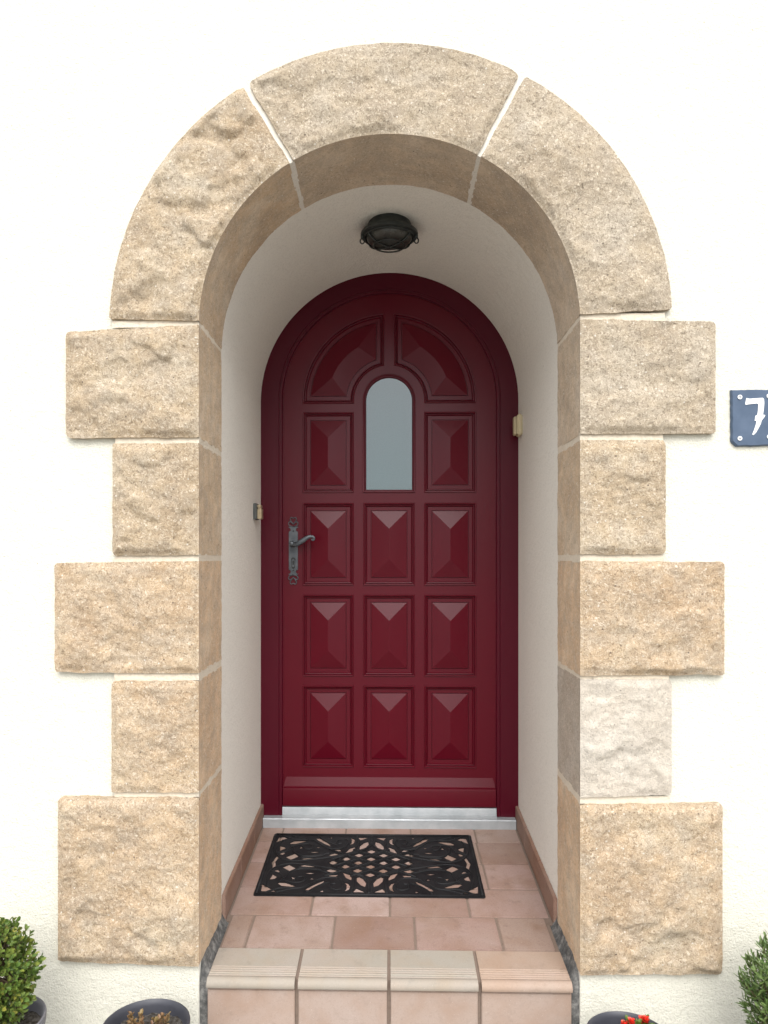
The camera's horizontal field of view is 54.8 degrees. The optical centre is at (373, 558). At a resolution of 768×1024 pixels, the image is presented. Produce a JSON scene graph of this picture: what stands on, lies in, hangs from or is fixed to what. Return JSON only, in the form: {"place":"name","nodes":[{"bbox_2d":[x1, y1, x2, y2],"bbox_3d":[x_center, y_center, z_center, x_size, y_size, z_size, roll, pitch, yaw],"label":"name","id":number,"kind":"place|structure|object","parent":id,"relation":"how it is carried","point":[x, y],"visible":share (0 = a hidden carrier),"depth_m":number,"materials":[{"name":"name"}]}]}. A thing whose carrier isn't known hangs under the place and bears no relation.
{"place":"outdoors","nodes":[
{"label":"outdoors","id":0,"kind":"place"},
{"bbox_2d":[733,931,767,1023],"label":"narrow leaf shrub","id":1,"kind":"object","parent":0,"point":[755,990],"visible":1,"depth_m":1.74,"materials":[{"name":"green plant"}]},
{"label":"ground","id":2,"kind":"structure","parent":0,"visible":0},
{"bbox_2d":[1,996,46,1023],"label":"flower pot","id":3,"kind":"object","parent":2,"relation":"on","point":[36,1013],"visible":0.48,"depth_m":1.82,"materials":[{"name":"plastic"}]},
{"bbox_2d":[0,916,46,1023],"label":"box shrub","id":4,"kind":"object","parent":3,"relation":"on","point":[19,976],"visible":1,"depth_m":1.75,"materials":[{"name":"green plant"}]},
{"bbox_2d":[103,998,189,1023],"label":"flower pot","id":5,"kind":"object","parent":2,"relation":"on","point":[179,1012],"visible":0.88,"depth_m":1.84,"materials":[{"name":"plastic"}]},
{"bbox_2d":[126,1008,143,1023],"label":"plant","id":6,"kind":"object","parent":5,"relation":"on","point":[131,1020],"visible":1,"depth_m":1.78,"materials":[{"name":"brown plant"}]},
{"bbox_2d":[151,1011,170,1023],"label":"plant","id":7,"kind":"object","parent":5,"relation":"on","point":[158,1019],"visible":1,"depth_m":1.79,"materials":[{"name":"brown plant"}]},
{"bbox_2d":[0,0,767,1023],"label":"house wall","id":8,"kind":"structure","parent":2,"relation":"on","point":[106,106],"depth_m":1.98,"materials":[{"name":"white paint"}]},
{"bbox_2d":[253,503,262,519],"bbox_3d":[-0.433,-0.174,2.776,0.028,0.060,0.060,0,0,1],"label":"reveal catch","id":9,"kind":"object","parent":8,"relation":"attached to","point":[257,512],"visible":1,"depth_m":2.76,"materials":[{"name":"grey plastic"}]},
{"bbox_2d":[54,43,724,975],"bbox_3d":[0.035,-0.132,2.064,1.758,2.441,0.291,0,0,1],"label":"stone surround","id":10,"kind":"object","parent":8,"relation":"attached to","point":[540,175],"visible":1,"depth_m":1.94,"materials":[{"name":"stone"}]},
{"bbox_2d":[261,273,517,829],"bbox_3d":[0.060,-0.052,2.910,1.060,2.198,0.098,0,0,1],"label":"door frame","id":11,"kind":"structure","parent":8,"relation":"attached to","point":[389,565],"depth_m":2.91,"materials":[{"name":"red paint"}]},
{"bbox_2d":[283,294,495,807],"bbox_3d":[0.061,-0.039,2.926,0.856,2.020,0.067,0,0,1],"label":"door leaf","id":12,"kind":"structure","parent":11,"relation":"in","point":[389,400],"depth_m":2.91,"materials":[{"name":"red paint"}]},
{"bbox_2d":[360,213,418,252],"bbox_3d":[0.052,-1.079,2.465,0.197,0.094,0.191,0,0,1],"label":"porch lamp","id":13,"kind":"object","parent":8,"relation":"attached to","point":[389,231],"visible":1,"depth_m":2.42,"materials":[{"name":"metal"}]},
{"bbox_2d":[513,414,522,436],"bbox_3d":[0.548,-0.505,2.821,0.029,0.080,0.055,0,0,1],"label":"reveal sensor","id":14,"kind":"object","parent":8,"relation":"attached to","point":[518,425],"visible":1,"depth_m":2.80,"materials":[{"name":"plastic"}]},
{"bbox_2d":[730,390,767,446],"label":"house number sign","id":15,"kind":"object","parent":8,"relation":"attached to","point":[748,418],"visible":1,"depth_m":1.93,"materials":[{"name":"metal"}]},
{"bbox_2d":[200,804,579,1023],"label":"tiled step","id":16,"kind":"object","parent":2,"relation":"on","point":[501,952],"visible":0.84,"depth_m":2.08,"materials":[{"name":"tile"}]},
{"bbox_2d":[253,833,485,897],"bbox_3d":[-0.010,1.063,2.588,0.744,0.039,0.444,0,0,1],"label":"doormat","id":17,"kind":"object","parent":16,"relation":"on","point":[302,881],"visible":1,"depth_m":2.56,"materials":[{"name":"rubber"}]},
{"bbox_2d":[587,1011,657,1023],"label":"flower pot","id":18,"kind":"object","parent":2,"relation":"on","point":[612,1017],"visible":0.79,"depth_m":1.82,"materials":[{"name":"plastic"}]},
{"bbox_2d":[621,1015,641,1023],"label":"flowering plant","id":19,"kind":"object","parent":18,"relation":"on","point":[629,1020],"visible":1,"depth_m":1.76,"materials":[{"name":"red plant"}]},
{"bbox_2d":[639,1014,654,1023],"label":"flowering plant","id":20,"kind":"object","parent":18,"relation":"on","point":[645,1018],"visible":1,"depth_m":1.76,"materials":[{"name":"red plant"}]}
]}

